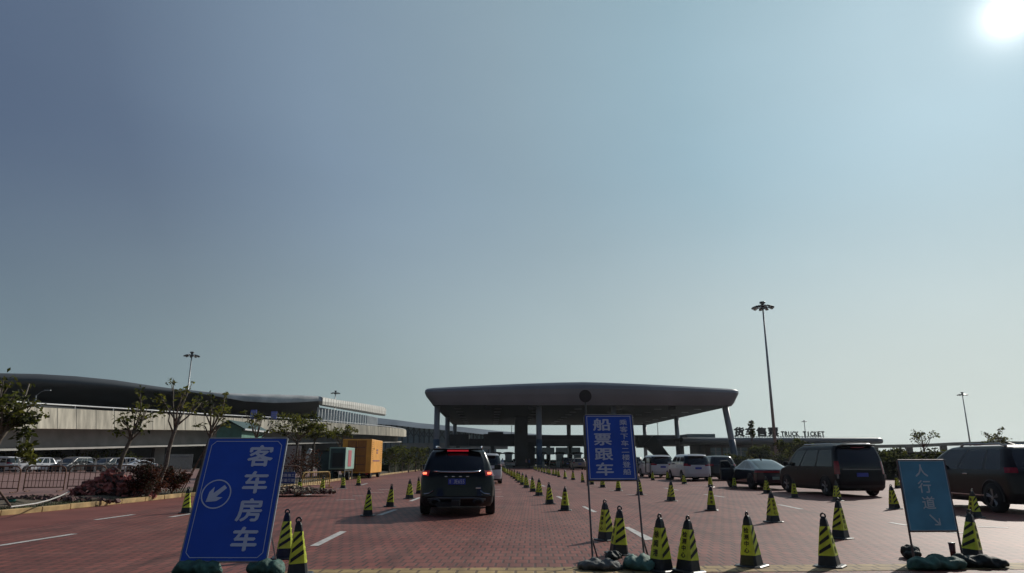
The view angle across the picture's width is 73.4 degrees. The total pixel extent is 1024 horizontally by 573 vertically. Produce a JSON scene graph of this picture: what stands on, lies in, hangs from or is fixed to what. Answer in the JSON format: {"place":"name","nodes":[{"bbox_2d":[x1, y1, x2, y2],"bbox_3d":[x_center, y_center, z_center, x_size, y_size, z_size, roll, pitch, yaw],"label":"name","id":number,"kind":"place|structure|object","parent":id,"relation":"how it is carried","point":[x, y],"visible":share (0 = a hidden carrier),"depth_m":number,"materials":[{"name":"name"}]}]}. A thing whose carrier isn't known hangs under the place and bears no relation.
{"place":"outdoors","nodes":[
{"label":"outdoors","id":0,"kind":"place"},
{"bbox_2d":[0,469,341,496],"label":"car park","id":1,"kind":"structure","parent":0,"point":[36,491],"depth_m":44.31,"materials":[{"name":"grey asphalt"}]},
{"bbox_2d":[0,456,21,471],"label":"parked car","id":2,"kind":"object","parent":1,"relation":"on","point":[8,460],"visible":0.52,"depth_m":77.98,"materials":[{"name":"white metal"}]},
{"bbox_2d":[0,466,21,492],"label":"metal barrier","id":3,"kind":"object","parent":1,"relation":"on","point":[13,481],"visible":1,"depth_m":27.91,"materials":[{"name":"metal"}]},
{"bbox_2d":[7,457,55,472],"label":"parked car","id":4,"kind":"object","parent":1,"relation":"on","point":[24,466],"visible":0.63,"depth_m":77.89,"materials":[{"name":"white metal"}]},
{"bbox_2d":[22,465,66,491],"bbox_3d":[-19.809,8.142,29.165,1.553,1.068,0.550,4,-15,-14],"label":"metal barrier","id":5,"kind":"object","parent":1,"relation":"on","point":[40,473],"visible":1,"depth_m":29.18,"materials":[{"name":"metal"}]},
{"bbox_2d":[43,450,76,459],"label":"tree","id":6,"kind":"object","parent":1,"relation":"on","point":[55,455],"visible":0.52,"depth_m":93.36,"materials":[{"name":"green plant"}]},
{"bbox_2d":[52,457,92,471],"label":"parked car","id":7,"kind":"object","parent":1,"relation":"on","point":[68,462],"visible":0.62,"depth_m":80.06,"materials":[{"name":"silver metal"}]},
{"bbox_2d":[66,465,106,489],"bbox_3d":[-18.937,8.516,30.645,1.514,1.068,0.550,4,-15,-15],"label":"metal barrier","id":8,"kind":"object","parent":1,"relation":"on","point":[90,472],"visible":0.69,"depth_m":30.63,"materials":[{"name":"metal"}]},
{"bbox_2d":[71,448,112,460],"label":"tree","id":9,"kind":"object","parent":1,"relation":"on","point":[90,454],"visible":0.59,"depth_m":96.32,"materials":[{"name":"green plant"}]},
{"bbox_2d":[84,457,122,471],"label":"parked car","id":10,"kind":"object","parent":1,"relation":"on","point":[109,462],"visible":0.59,"depth_m":80.21,"materials":[{"name":"grey metal"}]},
{"bbox_2d":[111,448,142,459],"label":"tree","id":11,"kind":"object","parent":1,"relation":"on","point":[117,454],"visible":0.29,"depth_m":99.91,"materials":[{"name":"green plant"}]},
{"bbox_2d":[112,460,157,471],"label":"parked car","id":12,"kind":"object","parent":1,"relation":"on","point":[130,463],"visible":0.27,"depth_m":80.47,"materials":[{"name":"white metal"}]},
{"bbox_2d":[0,468,381,530],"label":"road","id":13,"kind":"structure","parent":0,"point":[14,521],"depth_m":18.44,"materials":[{"name":"red brick"}]},
{"bbox_2d":[0,469,419,515],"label":"kerb","id":14,"kind":"structure","parent":13,"relation":"on","point":[65,506],"depth_m":21.18,"materials":[{"name":"grey concrete"}]},
{"bbox_2d":[283,446,300,471],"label":"slatted fence","id":15,"kind":"object","parent":13,"relation":"on","point":[289,450],"visible":0.38,"depth_m":78.67,"materials":[{"name":"grey metal"}]},
{"bbox_2d":[0,470,409,509],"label":"verge","id":16,"kind":"structure","parent":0,"point":[24,501],"depth_m":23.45,"materials":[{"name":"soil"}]},
{"bbox_2d":[0,367,49,465],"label":"tree","id":17,"kind":"object","parent":16,"relation":"on","point":[17,416],"visible":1,"depth_m":21.32,"materials":[{"name":"green plant"}]},
{"bbox_2d":[0,494,120,503],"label":"debris","id":18,"kind":"object","parent":16,"relation":"on","point":[65,498],"visible":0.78,"depth_m":21.43,"materials":[{"name":"soil"}]},
{"bbox_2d":[66,466,156,498],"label":"shrubs","id":19,"kind":"object","parent":16,"relation":"on","point":[108,482],"visible":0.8,"depth_m":24.23,"materials":[{"name":"plant"}]},
{"bbox_2d":[107,385,165,472],"bbox_3d":[-14.585,5.898,26.324,1.559,4.156,2.217,0,-14,0],"label":"tree","id":20,"kind":"object","parent":16,"relation":"on","point":[136,428],"visible":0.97,"depth_m":26.42,"materials":[{"name":"green plant"}]},
{"bbox_2d":[121,458,169,496],"bbox_3d":[-13.012,6.780,24.351,1.445,1.385,1.649,0,-14,0],"label":"shrub","id":21,"kind":"object","parent":16,"relation":"on","point":[148,475],"visible":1,"depth_m":24.11,"materials":[{"name":"red plant"}]},
{"bbox_2d":[162,466,192,493],"bbox_3d":[-13.151,7.490,26.618,1.279,1.118,1.428,0,-14,0],"label":"shrub","id":22,"kind":"object","parent":16,"relation":"on","point":[174,481],"visible":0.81,"depth_m":26.42,"materials":[{"name":"red plant"}]},
{"bbox_2d":[153,378,214,494],"bbox_3d":[-12.526,5.603,25.734,1.866,4.420,1.981,0,-14,0],"label":"tree","id":23,"kind":"object","parent":16,"relation":"on","point":[177,421],"visible":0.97,"depth_m":25.59,"materials":[{"name":"green plant"}]},
{"bbox_2d":[180,390,231,492],"bbox_3d":[-12.468,6.364,28.195,1.672,4.138,1.874,7,-16,-26],"label":"tree","id":24,"kind":"object","parent":16,"relation":"on","point":[214,415],"visible":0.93,"depth_m":28.27,"materials":[{"name":"green plant"}]},
{"bbox_2d":[239,410,281,437],"bbox_3d":[-13.172,8.408,35.800,1.583,3.890,1.747,-9,-17,32],"label":"tree","id":25,"kind":"object","parent":16,"relation":"on","point":[258,417],"visible":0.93,"depth_m":35.95,"materials":[{"name":"green plant"}]},
{"bbox_2d":[275,412,321,474],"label":"tree","id":26,"kind":"object","parent":16,"relation":"on","point":[307,428],"visible":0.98,"depth_m":46.84,"materials":[{"name":"green plant"}]},
{"bbox_2d":[285,449,321,478],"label":"shrub","id":27,"kind":"object","parent":16,"relation":"on","point":[300,465],"visible":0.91,"depth_m":45.11,"materials":[{"name":"green plant"}]},
{"bbox_2d":[294,411,337,476],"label":"tree","id":28,"kind":"object","parent":16,"relation":"on","point":[321,427],"visible":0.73,"depth_m":52.95,"materials":[{"name":"green plant"}]},
{"bbox_2d":[317,450,336,477],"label":"equipment box","id":29,"kind":"object","parent":16,"relation":"on","point":[324,458],"visible":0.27,"depth_m":49.63,"materials":[{"name":"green metal"}]},
{"bbox_2d":[329,447,354,479],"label":"generator trailer","id":30,"kind":"object","parent":16,"relation":"on","point":[341,458],"visible":0.89,"depth_m":48.26,"materials":[{"name":"metal"}]},
{"bbox_2d":[329,425,357,471],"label":"tree","id":31,"kind":"object","parent":16,"relation":"on","point":[346,432],"visible":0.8,"depth_m":61.23,"materials":[{"name":"green plant"}]},
{"bbox_2d":[381,458,425,470],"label":"hedge","id":32,"kind":"object","parent":16,"relation":"on","point":[385,466],"visible":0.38,"depth_m":83.73,"materials":[{"name":"green plant"}]},
{"bbox_2d":[215,420,268,437],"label":"green shed","id":33,"kind":"structure","parent":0,"point":[238,429],"depth_m":50.97,"materials":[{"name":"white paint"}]},
{"bbox_2d":[192,465,568,469],"bbox_3d":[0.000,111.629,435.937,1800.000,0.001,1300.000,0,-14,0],"label":"ground","id":34,"kind":"structure","parent":0,"point":[502,465],"depth_m":135.38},
{"bbox_2d":[164,454,192,471],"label":"slatted fence","id":35,"kind":"object","parent":34,"relation":"on","point":[177,462],"visible":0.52,"depth_m":81.88,"materials":[{"name":"metal"}]},
{"bbox_2d":[0,373,385,467],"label":"terminal building","id":36,"kind":"structure","parent":34,"relation":"on","point":[77,390],"depth_m":154.24,"materials":[{"name":"metal"}]},
{"bbox_2d":[319,408,365,424],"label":"window","id":37,"kind":"structure","parent":36,"relation":"in","point":[323,408],"depth_m":194.17,"materials":[{"name":"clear glass"}]},
{"bbox_2d":[0,401,405,468],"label":"elevated road","id":38,"kind":"structure","parent":34,"relation":"on","point":[83,430],"depth_m":101.47,"materials":[{"name":"grey concrete"}]},
{"bbox_2d":[425,382,738,467],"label":"toll canopy","id":39,"kind":"object","parent":34,"relation":"on","point":[520,407],"visible":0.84,"depth_m":129.45,"materials":[{"name":"metal"}]},
{"bbox_2d":[449,432,714,465],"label":"footbridge","id":40,"kind":"object","parent":34,"relation":"on","point":[652,444],"visible":0.43,"depth_m":173.64,"materials":[{"name":"stone"}]},
{"bbox_2d":[874,441,1023,451],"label":"flyover","id":41,"kind":"object","parent":34,"relation":"on","point":[910,447],"visible":0.39,"depth_m":204.78,"materials":[{"name":"beige concrete"}]},
{"bbox_2d":[377,418,583,463],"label":"arched hall","id":42,"kind":"structure","parent":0,"point":[420,435],"depth_m":295.78,"materials":[{"name":"metal"}]},
{"bbox_2d":[0,468,1023,572],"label":"paving","id":43,"kind":"structure","parent":0,"point":[521,527],"depth_m":13.98,"materials":[{"name":"red brick"}]},
{"bbox_2d":[178,487,190,513],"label":"traffic cone","id":44,"kind":"object","parent":43,"relation":"on","point":[186,506],"visible":1,"depth_m":18.54,"materials":[{"name":"plastic"}]},
{"bbox_2d":[171,559,222,572],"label":"sandbag","id":45,"kind":"object","parent":43,"relation":"on","point":[198,566],"visible":1,"depth_m":8.55,"materials":[{"name":"green fabric"}]},
{"bbox_2d":[179,438,287,562],"bbox_3d":[-3.688,2.877,9.159,1.179,1.704,0.705,0,-14,0],"label":"bus sign","id":46,"kind":"object","parent":43,"relation":"on","point":[232,513],"visible":0.99,"depth_m":9.16,"materials":[{"name":"metal"}]},
{"bbox_2d":[246,558,284,572],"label":"sandbag","id":47,"kind":"object","parent":43,"relation":"on","point":[267,565],"visible":1,"depth_m":8.59,"materials":[{"name":"green fabric"}]},
{"bbox_2d":[271,509,292,559],"bbox_3d":[-3.317,3.625,10.095,0.376,0.692,0.376,2,-14,-12],"label":"traffic cone","id":48,"kind":"object","parent":43,"relation":"on","point":[284,545],"visible":0.92,"depth_m":9.99,"materials":[{"name":"rubber"}]},
{"bbox_2d":[283,465,300,485],"bbox_3d":[-9.672,8.188,29.346,1.333,1.068,0.550,10,-17,-34],"label":"metal barrier","id":49,"kind":"object","parent":43,"relation":"on","point":[291,466],"visible":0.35,"depth_m":29.60,"materials":[{"name":"metal"}]},
{"bbox_2d":[281,470,294,483],"bbox_3d":[-9.434,8.015,28.923,0.626,0.531,0.100,0,-14,0],"label":"notice sign","id":50,"kind":"object","parent":49,"relation":"attached to","point":[288,477],"visible":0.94,"depth_m":28.86,"materials":[{"name":"metal"}]},
{"bbox_2d":[279,485,335,494],"bbox_3d":[-8.753,8.152,27.582,3.387,0.391,1.739,0,-14,0],"label":"debris","id":51,"kind":"object","parent":43,"relation":"on","point":[295,489],"visible":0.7,"depth_m":27.14,"materials":[{"name":"grey stone"}]},
{"bbox_2d":[302,471,332,487],"bbox_3d":[-9.187,9.084,32.281,0.550,0.768,2.381,-4,-15,16],"label":"yellow barrier","id":52,"kind":"object","parent":43,"relation":"on","point":[317,478],"visible":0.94,"depth_m":32.28,"materials":[{"name":"yellow metal"}]},
{"bbox_2d":[341,439,382,477],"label":"orange truck box","id":53,"kind":"object","parent":43,"relation":"on","point":[368,458],"visible":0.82,"depth_m":54.35,"materials":[{"name":"paint"}]},
{"bbox_2d":[346,440,366,471],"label":"rear doors","id":54,"kind":"structure","parent":53,"relation":"in","point":[361,452],"depth_m":54.20,"materials":[{"name":"orange metal"}]},
{"bbox_2d":[360,487,374,515],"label":"traffic cone","id":55,"kind":"object","parent":43,"relation":"on","point":[367,510],"visible":1,"depth_m":17.66,"materials":[{"name":"plastic"}]},
{"bbox_2d":[384,484,395,506],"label":"traffic cone","id":56,"kind":"object","parent":43,"relation":"on","point":[390,501],"visible":1,"depth_m":21.08,"materials":[{"name":"plastic"}]},
{"bbox_2d":[382,447,407,472],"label":"hedge tree","id":57,"kind":"object","parent":43,"relation":"on","point":[393,450],"visible":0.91,"depth_m":71.33,"materials":[{"name":"green plant"}]},
{"bbox_2d":[390,443,412,471],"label":"hedge tree","id":58,"kind":"object","parent":43,"relation":"on","point":[406,461],"visible":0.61,"depth_m":77.87,"materials":[{"name":"green plant"}]},
{"bbox_2d":[403,479,415,498],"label":"traffic cone","id":59,"kind":"object","parent":43,"relation":"on","point":[409,493],"visible":1,"depth_m":25.41,"materials":[{"name":"plastic"}]},
{"bbox_2d":[399,445,421,471],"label":"hedge tree","id":60,"kind":"object","parent":43,"relation":"on","point":[411,456],"visible":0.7,"depth_m":80.53,"materials":[{"name":"green plant"}]},
{"bbox_2d":[420,446,500,513],"bbox_3d":[-1.481,5.494,19.698,2.360,1.781,5.470,0,-14,-2],"label":"black suv","id":61,"kind":"object","parent":43,"relation":"on","point":[450,477],"visible":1,"depth_m":17.73,"materials":[{"name":"metal"}]},
{"bbox_2d":[486,453,503,482],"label":"white van","id":62,"kind":"object","parent":43,"relation":"on","point":[493,458],"visible":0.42,"depth_m":41.89,"materials":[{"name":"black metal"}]},
{"bbox_2d":[0,479,1007,545],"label":"road markings","id":63,"kind":"object","parent":43,"relation":"on","point":[646,537],"visible":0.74,"depth_m":13.72,"materials":[{"name":"paint"}]},
{"bbox_2d":[543,482,555,503],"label":"traffic cone","id":64,"kind":"object","parent":43,"relation":"on","point":[549,497],"visible":1,"depth_m":22.37,"materials":[{"name":"plastic"}]},
{"bbox_2d":[558,486,571,510],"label":"traffic cone","id":65,"kind":"object","parent":43,"relation":"on","point":[564,503],"visible":1,"depth_m":19.51,"materials":[{"name":"plastic"}]},
{"bbox_2d":[569,458,585,469],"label":"queuing car","id":66,"kind":"object","parent":43,"relation":"on","point":[578,463],"visible":1,"depth_m":99.72,"materials":[{"name":"white metal"}]},
{"bbox_2d":[579,390,591,478],"bbox_3d":[4.230,8.571,39.127,0.720,5.339,0.129,0,-14,0],"label":"round traffic sign","id":67,"kind":"object","parent":43,"relation":"on","point":[585,396],"visible":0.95,"depth_m":39.62,"materials":[{"name":"black metal"}]},
{"bbox_2d":[594,499,612,541],"bbox_3d":[1.686,4.199,12.384,0.376,0.700,0.376,8,-16,-31],"label":"traffic cone","id":68,"kind":"object","parent":43,"relation":"on","point":[605,530],"visible":1,"depth_m":12.30,"materials":[{"name":"rubber"}]},
{"bbox_2d":[583,414,647,558],"bbox_3d":[1.497,2.860,9.833,0.850,2.064,0.487,0,-14,0],"label":"ferry ticket sign","id":69,"kind":"object","parent":43,"relation":"on","point":[610,449],"visible":1,"depth_m":10.05,"materials":[{"name":"metal"}]},
{"bbox_2d":[604,505,630,555],"bbox_3d":[1.636,3.715,10.492,0.376,0.712,0.376,5,-14,-7],"label":"traffic cone","id":70,"kind":"object","parent":43,"relation":"on","point":[618,541],"visible":0.99,"depth_m":10.40,"materials":[{"name":"rubber"}]},
{"bbox_2d":[638,455,671,477],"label":"white minivan","id":71,"kind":"object","parent":43,"relation":"on","point":[658,464],"visible":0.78,"depth_m":56.08,"materials":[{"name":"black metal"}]},
{"bbox_2d":[664,480,675,500],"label":"traffic cone","id":72,"kind":"object","parent":43,"relation":"on","point":[670,495],"visible":1,"depth_m":24.02,"materials":[{"name":"plastic"}]},
{"bbox_2d":[668,454,710,480],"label":"white minivan","id":73,"kind":"object","parent":43,"relation":"on","point":[694,466],"visible":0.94,"depth_m":47.33,"materials":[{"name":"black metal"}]},
{"bbox_2d":[704,484,718,510],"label":"traffic cone","id":74,"kind":"object","parent":43,"relation":"on","point":[711,506],"visible":1,"depth_m":19.52,"materials":[{"name":"plastic"}]},
{"bbox_2d":[697,456,735,478],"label":"dark hatchback","id":75,"kind":"object","parent":43,"relation":"on","point":[714,462],"visible":0.23,"depth_m":48.66,"materials":[{"name":"black metal"}]},
{"bbox_2d":[720,459,783,488],"bbox_3d":[12.267,9.651,35.507,3.024,1.470,5.018,1,-14,-3],"label":"slate sedan","id":76,"kind":"object","parent":43,"relation":"on","point":[751,473],"visible":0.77,"depth_m":34.21,"materials":[{"name":"grey metal"}]},
{"bbox_2d":[723,452,788,466],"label":"hedge","id":77,"kind":"object","parent":43,"relation":"on","point":[780,459],"visible":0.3,"depth_m":116.89,"materials":[{"name":"green plant"}]},
{"bbox_2d":[743,444,775,458],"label":"tree","id":78,"kind":"object","parent":43,"relation":"on","point":[758,452],"visible":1,"depth_m":106.40,"materials":[{"name":"green plant"}]},
{"bbox_2d":[751,301,777,458],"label":"mast light","id":79,"kind":"object","parent":43,"relation":"on","point":[762,306],"visible":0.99,"depth_m":125.88,"materials":[{"name":"metal"}]},
{"bbox_2d":[763,490,783,522],"bbox_3d":[6.032,5.092,15.950,0.376,0.717,0.376,3,-14,-12],"label":"traffic cone","id":80,"kind":"object","parent":43,"relation":"on","point":[772,513],"visible":1,"depth_m":15.86,"materials":[{"name":"plastic"}]},
{"bbox_2d":[773,437,804,460],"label":"tree","id":81,"kind":"object","parent":43,"relation":"on","point":[782,445],"visible":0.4,"depth_m":91.98,"materials":[{"name":"green plant"}]},
{"bbox_2d":[783,441,815,456],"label":"tree","id":82,"kind":"object","parent":43,"relation":"on","point":[794,447],"visible":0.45,"depth_m":85.30,"materials":[{"name":"green plant"}]},
{"bbox_2d":[780,443,885,495],"bbox_3d":[13.471,7.821,29.465,2.547,2.058,5.250,1,-14,-5],"label":"black van","id":83,"kind":"object","parent":43,"relation":"on","point":[824,468],"visible":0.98,"depth_m":27.35,"materials":[{"name":"metal"}]},
{"bbox_2d":[830,481,843,500],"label":"traffic cone","id":84,"kind":"object","parent":43,"relation":"on","point":[836,492],"visible":0.99,"depth_m":24.04,"materials":[{"name":"plastic"}]},
{"bbox_2d":[832,498,854,539],"bbox_3d":[6.007,4.251,12.623,0.376,0.716,0.376,13,-18,-36],"label":"traffic cone","id":85,"kind":"object","parent":43,"relation":"on","point":[840,529],"visible":1,"depth_m":12.53,"materials":[{"name":"rubber"}]},
{"bbox_2d":[886,484,903,509],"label":"traffic cone","id":86,"kind":"object","parent":43,"relation":"on","point":[893,502],"visible":1,"depth_m":20.13,"materials":[{"name":"plastic"}]},
{"bbox_2d":[900,544,921,558],"bbox_3d":[5.814,3.875,10.030,0.261,0.198,0.431,-7,-16,24],"label":"sandbag","id":87,"kind":"object","parent":43,"relation":"on","point":[905,552],"visible":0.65,"depth_m":9.94,"materials":[{"name":"black fabric"}]},
{"bbox_2d":[876,447,946,478],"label":"hedge","id":88,"kind":"object","parent":43,"relation":"on","point":[890,469],"visible":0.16,"depth_m":51.59,"materials":[{"name":"green plant"}]},
{"bbox_2d":[909,429,939,455],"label":"tree","id":89,"kind":"object","parent":43,"relation":"on","point":[917,438],"visible":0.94,"depth_m":68.17,"materials":[{"name":"green plant"}]},
{"bbox_2d":[896,459,962,556],"bbox_3d":[6.015,3.202,9.854,0.813,1.408,0.199,0,-14,0],"label":"walkway sign","id":90,"kind":"object","parent":43,"relation":"on","point":[928,504],"visible":0.98,"depth_m":9.91,"materials":[{"name":"blue metal"}]},
{"bbox_2d":[962,509,982,554],"bbox_3d":[6.641,3.587,9.947,0.376,0.696,0.376,16,-17,-38],"label":"traffic cone","id":91,"kind":"object","parent":43,"relation":"on","point":[971,543],"visible":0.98,"depth_m":9.88,"materials":[{"name":"rubber"}]},
{"bbox_2d":[964,489,985,517],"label":"traffic cone","id":92,"kind":"object","parent":43,"relation":"on","point":[973,505],"visible":0.98,"depth_m":17.20,"materials":[{"name":"plastic"}]},
{"bbox_2d":[937,442,1023,512],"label":"dark suv","id":93,"kind":"object","parent":43,"relation":"on","point":[991,475],"visible":0.73,"depth_m":19.14,"materials":[{"name":"black metal"}]},
{"bbox_2d":[981,427,1011,443],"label":"tree","id":94,"kind":"object","parent":43,"relation":"on","point":[995,438],"visible":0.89,"depth_m":78.18,"materials":[{"name":"green plant"}]},
{"bbox_2d":[0,0,1023,459],"label":"sky","id":95,"kind":"structure","parent":0,"point":[384,203],"materials":[{"name":"blue"}]},
{"bbox_2d":[285,563,1023,572],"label":"path","id":96,"kind":"structure","parent":0,"point":[849,567],"depth_m":8.96,"materials":[{"name":"brick"}]},
{"bbox_2d":[287,517,313,572],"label":"traffic cone","id":97,"kind":"object","parent":96,"relation":"on","point":[297,563],"visible":1,"depth_m":8.50,"materials":[{"name":"rubber"}]},
{"bbox_2d":[577,557,622,570],"bbox_3d":[1.147,3.630,8.990,0.601,0.167,0.357,-3,-15,13],"label":"sandbag","id":98,"kind":"object","parent":96,"relation":"on","point":[594,563],"visible":1,"depth_m":8.89,"materials":[{"name":"grey fabric"}]},
{"bbox_2d":[605,550,623,559],"bbox_3d":[1.352,3.581,9.156,0.182,0.132,0.318,-10,-17,34],"label":"sandbag","id":99,"kind":"object","parent":98,"relation":"on","point":[614,555],"visible":0.81,"depth_m":9.08,"materials":[{"name":"black fabric"}]},
{"bbox_2d":[622,553,654,570],"bbox_3d":[1.668,3.601,8.984,0.522,0.227,0.351,-8,-16,28],"label":"sandbag","id":100,"kind":"object","parent":96,"relation":"on","point":[641,561],"visible":0.84,"depth_m":8.87,"materials":[{"name":"green fabric"}]},
{"bbox_2d":[649,513,673,572],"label":"traffic cone","id":101,"kind":"object","parent":96,"relation":"on","point":[660,556],"visible":0.98,"depth_m":8.87,"materials":[{"name":"rubber"}]},
{"bbox_2d":[671,515,705,572],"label":"traffic cone","id":102,"kind":"object","parent":96,"relation":"on","point":[687,559],"visible":1,"depth_m":8.81,"materials":[{"name":"rubber"}]},
{"bbox_2d":[734,511,769,568],"bbox_3d":[3.218,3.422,9.332,0.376,0.711,0.376,-14,-19,42],"label":"traffic cone","id":103,"kind":"object","parent":96,"relation":"on","point":[750,555],"visible":1,"depth_m":9.24,"materials":[{"name":"rubber"}]},
{"bbox_2d":[813,512,846,568],"bbox_3d":[4.252,3.423,9.304,0.376,0.695,0.376,-13,-19,36],"label":"traffic cone","id":104,"kind":"object","parent":96,"relation":"on","point":[828,556],"visible":1,"depth_m":9.21,"materials":[{"name":"rubber"}]},
{"bbox_2d":[906,554,966,569],"bbox_3d":[5.587,3.626,9.049,0.848,0.198,0.357,3,-15,-12],"label":"sandbag","id":105,"kind":"object","parent":96,"relation":"on","point":[933,561],"visible":0.99,"depth_m":8.93,"materials":[{"name":"green fabric"}]},
{"bbox_2d":[952,553,1009,568],"bbox_3d":[6.225,3.674,9.208,0.756,0.188,0.366,-1,-14,3],"label":"sandbag","id":106,"kind":"object","parent":96,"relation":"on","point":[982,560],"visible":0.69,"depth_m":9.08,"materials":[{"name":"black fabric"}]},
{"bbox_2d":[661,438,882,458],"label":"ticket hall","id":107,"kind":"structure","parent":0,"point":[713,446],"depth_m":146.75,"materials":[{"name":"grey glass"}]},
{"bbox_2d":[734,427,824,437],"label":"rooftop sign","id":108,"kind":"object","parent":107,"relation":"on","point":[761,430],"visible":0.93,"depth_m":148.75,"materials":[{"name":"grey"}]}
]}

